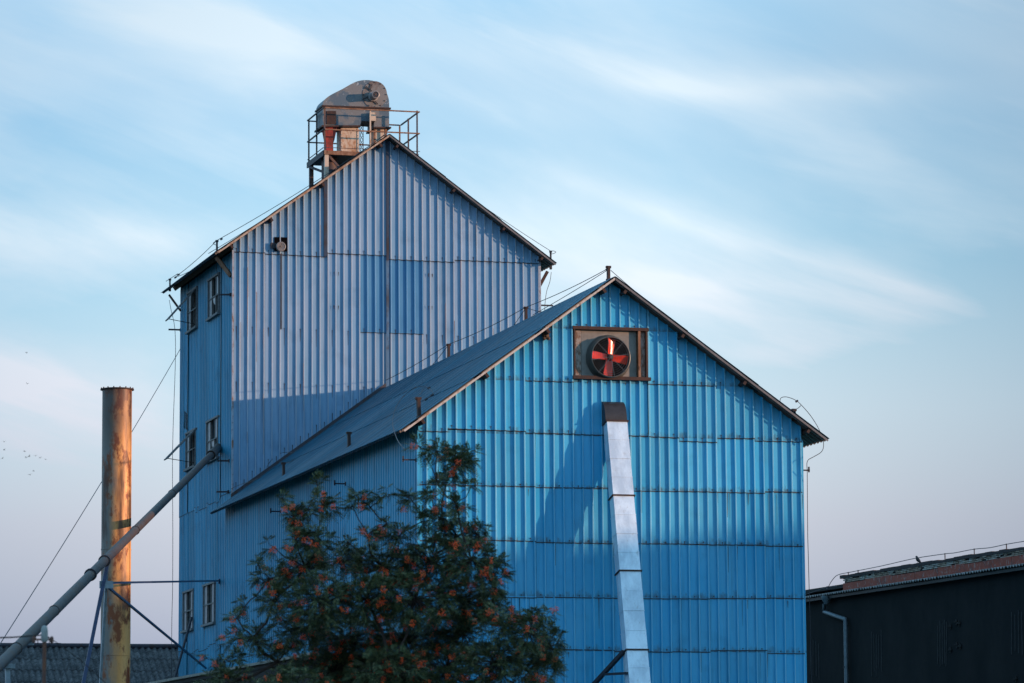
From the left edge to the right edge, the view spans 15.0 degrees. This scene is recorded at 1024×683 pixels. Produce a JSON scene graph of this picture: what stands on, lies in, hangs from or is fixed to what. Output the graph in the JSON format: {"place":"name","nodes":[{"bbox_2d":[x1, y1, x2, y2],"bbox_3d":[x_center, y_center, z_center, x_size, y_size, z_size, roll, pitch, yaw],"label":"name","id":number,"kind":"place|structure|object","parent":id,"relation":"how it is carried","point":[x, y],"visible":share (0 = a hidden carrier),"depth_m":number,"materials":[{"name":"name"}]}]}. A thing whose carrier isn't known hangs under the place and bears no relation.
{"place":"outdoors","nodes":[
{"label":"outdoors","id":0,"kind":"place"},
{"bbox_2d":[0,0,1023,643],"label":"sky","id":1,"kind":"structure","parent":0,"point":[827,196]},
{"label":"ground","id":2,"kind":"structure","parent":0,"visible":0},
{"bbox_2d":[5,663,14,682],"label":"prop post","id":3,"kind":"object","parent":2,"relation":"on","point":[7,672],"visible":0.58,"depth_m":68.92,"materials":[{"name":"metal"}]},
{"bbox_2d":[32,625,53,682],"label":"cable pole","id":4,"kind":"object","parent":2,"relation":"on","point":[44,639],"visible":1,"depth_m":46.94,"materials":[{"name":"grey metal"}]},
{"bbox_2d":[0,634,104,682],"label":"cable","id":5,"kind":"object","parent":4,"relation":"hanging from","point":[48,647],"visible":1,"depth_m":46.99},
{"bbox_2d":[0,643,178,682],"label":"storage shed","id":6,"kind":"structure","parent":2,"relation":"on","point":[150,662],"depth_m":127.85,"materials":[{"name":"grey metal"}]},
{"bbox_2d":[100,386,133,682],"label":"chimney","id":7,"kind":"object","parent":2,"relation":"on","point":[116,461],"visible":0.92,"depth_m":95.39,"materials":[{"name":"brown metal"}]},
{"bbox_2d":[82,565,219,682],"bbox_3d":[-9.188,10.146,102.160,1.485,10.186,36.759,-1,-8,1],"label":"auger support","id":8,"kind":"object","parent":2,"relation":"on","point":[104,584],"visible":0.91,"depth_m":86.71,"materials":[{"name":"grey metal"}]},
{"bbox_2d":[0,443,221,671],"bbox_3d":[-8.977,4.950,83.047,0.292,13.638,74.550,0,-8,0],"label":"grain auger","id":9,"kind":"object","parent":8,"relation":"on","point":[14,650],"visible":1,"depth_m":83.44,"materials":[{"name":"metal"}]},
{"bbox_2d":[174,617,192,676],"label":"leaning pole","id":10,"kind":"object","parent":2,"relation":"on","point":[183,646],"visible":1,"depth_m":121.78,"materials":[{"name":"metal"}]},
{"bbox_2d":[147,652,437,682],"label":"lean to","id":11,"kind":"object","parent":2,"relation":"on","point":[192,677],"visible":0.04,"depth_m":68.01,"materials":[{"name":"metal"}]},
{"bbox_2d":[161,134,556,676],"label":"mill tower","id":12,"kind":"structure","parent":2,"relation":"on","point":[396,257],"depth_m":120.10,"materials":[{"name":"metal"}]},
{"bbox_2d":[0,350,179,643],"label":"guy wire","id":13,"kind":"object","parent":12,"relation":"attached to","point":[79,517],"visible":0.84,"depth_m":93.32,"materials":[{"name":"metal"}]},
{"bbox_2d":[169,300,175,677],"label":"conductor wire","id":14,"kind":"object","parent":12,"relation":"attached to","point":[172,487],"visible":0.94,"depth_m":125.38,"materials":[{"name":"metal"}]},
{"bbox_2d":[164,428,196,471],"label":"window","id":15,"kind":"structure","parent":12,"relation":"in","point":[187,440],"depth_m":123.94,"materials":[{"name":"metal"}]},
{"bbox_2d":[165,286,197,334],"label":"window","id":16,"kind":"structure","parent":12,"relation":"in","point":[192,324],"depth_m":124.42,"materials":[{"name":"metal"}]},
{"bbox_2d":[180,588,193,633],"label":"window","id":17,"kind":"structure","parent":12,"relation":"in","point":[185,594],"depth_m":124.09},
{"bbox_2d":[200,582,215,626],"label":"window","id":18,"kind":"structure","parent":12,"relation":"in","point":[206,603],"depth_m":120.83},
{"bbox_2d":[205,415,220,464],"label":"window","id":19,"kind":"structure","parent":12,"relation":"in","point":[210,441],"depth_m":121.16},
{"bbox_2d":[205,272,221,321],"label":"window","id":20,"kind":"structure","parent":12,"relation":"in","point":[211,299],"depth_m":121.57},
{"bbox_2d":[231,452,292,488],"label":"conductor wire","id":21,"kind":"object","parent":12,"relation":"attached to","point":[266,468],"visible":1,"depth_m":115.81,"materials":[{"name":"metal"}]},
{"bbox_2d":[167,134,385,280],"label":"conductor wire","id":22,"kind":"object","parent":12,"relation":"attached to","point":[221,238],"visible":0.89,"depth_m":120.33,"materials":[{"name":"metal"}]},
{"bbox_2d":[270,237,286,250],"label":"wall vent","id":23,"kind":"object","parent":12,"relation":"attached to","point":[277,245],"depth_m":119.18,"materials":[{"name":"metal"}]},
{"bbox_2d":[307,107,419,187],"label":"service platform","id":24,"kind":"structure","parent":12,"relation":"on","point":[342,157],"depth_m":126.44,"materials":[{"name":"metal"}]},
{"bbox_2d":[314,80,390,179],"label":"elevator head","id":25,"kind":"object","parent":24,"relation":"on","point":[366,94],"visible":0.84,"depth_m":126.67},
{"bbox_2d":[489,210,555,309],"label":"conductor wire","id":26,"kind":"object","parent":12,"relation":"attached to","point":[535,241],"visible":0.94,"depth_m":121.76,"materials":[{"name":"metal"}]},
{"bbox_2d":[192,430,571,682],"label":"rowan tree","id":27,"kind":"object","parent":2,"relation":"on","point":[390,652],"visible":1,"depth_m":55.71,"materials":[{"name":"green plant"}]},
{"bbox_2d":[210,276,828,682],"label":"barn","id":28,"kind":"structure","parent":2,"relation":"on","point":[718,442],"depth_m":97.19,"materials":[{"name":"paint"}]},
{"bbox_2d":[281,462,285,475],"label":"conductor post","id":29,"kind":"object","parent":28,"relation":"on","point":[283,467],"visible":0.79,"depth_m":110.55,"materials":[{"name":"brown metal"}]},
{"bbox_2d":[346,432,351,447],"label":"conductor post","id":30,"kind":"object","parent":28,"relation":"on","point":[348,438],"visible":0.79,"depth_m":102.83,"materials":[{"name":"brown metal"}]},
{"bbox_2d":[392,385,433,450],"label":"conductor wire","id":31,"kind":"object","parent":28,"relation":"attached to","point":[429,387],"visible":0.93,"depth_m":97.30,"materials":[{"name":"metal"}]},
{"bbox_2d":[415,397,421,417],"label":"conductor post","id":32,"kind":"object","parent":28,"relation":"on","point":[418,402],"visible":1,"depth_m":95.47,"materials":[{"name":"brown metal"}]},
{"bbox_2d":[446,344,450,356],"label":"conductor post","id":33,"kind":"object","parent":28,"relation":"on","point":[448,349],"visible":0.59,"depth_m":112.43,"materials":[{"name":"brown metal"}]},
{"bbox_2d":[523,307,528,319],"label":"conductor post","id":34,"kind":"object","parent":28,"relation":"on","point":[525,313],"visible":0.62,"depth_m":104.70,"materials":[{"name":"brown metal"}]},
{"bbox_2d":[387,269,606,379],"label":"conductor wire","id":35,"kind":"object","parent":34,"relation":"attached to","point":[497,322],"visible":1,"depth_m":107.50,"materials":[{"name":"metal"}]},
{"bbox_2d":[432,271,605,364],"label":"conductor wire","id":36,"kind":"object","parent":34,"relation":"attached to","point":[542,309],"visible":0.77,"depth_m":102.14,"materials":[{"name":"metal"}]},
{"bbox_2d":[542,332,549,339],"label":"bird nest","id":37,"kind":"object","parent":28,"relation":"on","point":[545,336],"visible":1,"depth_m":96.61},
{"bbox_2d":[606,266,610,279],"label":"conductor post","id":38,"kind":"object","parent":28,"relation":"on","point":[608,271],"visible":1,"depth_m":97.56,"materials":[{"name":"brown metal"}]},
{"bbox_2d":[573,326,650,380],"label":"exhaust fan","id":39,"kind":"object","parent":28,"relation":"attached to","point":[605,353],"visible":1,"depth_m":97.12,"materials":[{"name":"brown metal"}]},
{"bbox_2d":[592,402,650,682],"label":"air duct","id":40,"kind":"object","parent":28,"relation":"attached to","point":[633,652],"visible":1,"depth_m":95.40,"materials":[{"name":"metal"}]},
{"bbox_2d":[612,271,823,682],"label":"conductor wire","id":41,"kind":"object","parent":28,"relation":"attached to","point":[796,401],"visible":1,"depth_m":98.20,"materials":[{"name":"metal"}]},
{"bbox_2d":[805,547,1023,682],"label":"warehouse","id":42,"kind":"structure","parent":2,"relation":"on","point":[958,619],"depth_m":119.77,"materials":[{"name":"paint"}]},
{"bbox_2d":[806,541,1023,594],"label":"parapet wire","id":43,"kind":"object","parent":42,"relation":"on","point":[827,587],"visible":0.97,"depth_m":120.98,"materials":[{"name":"metal"}]}
]}

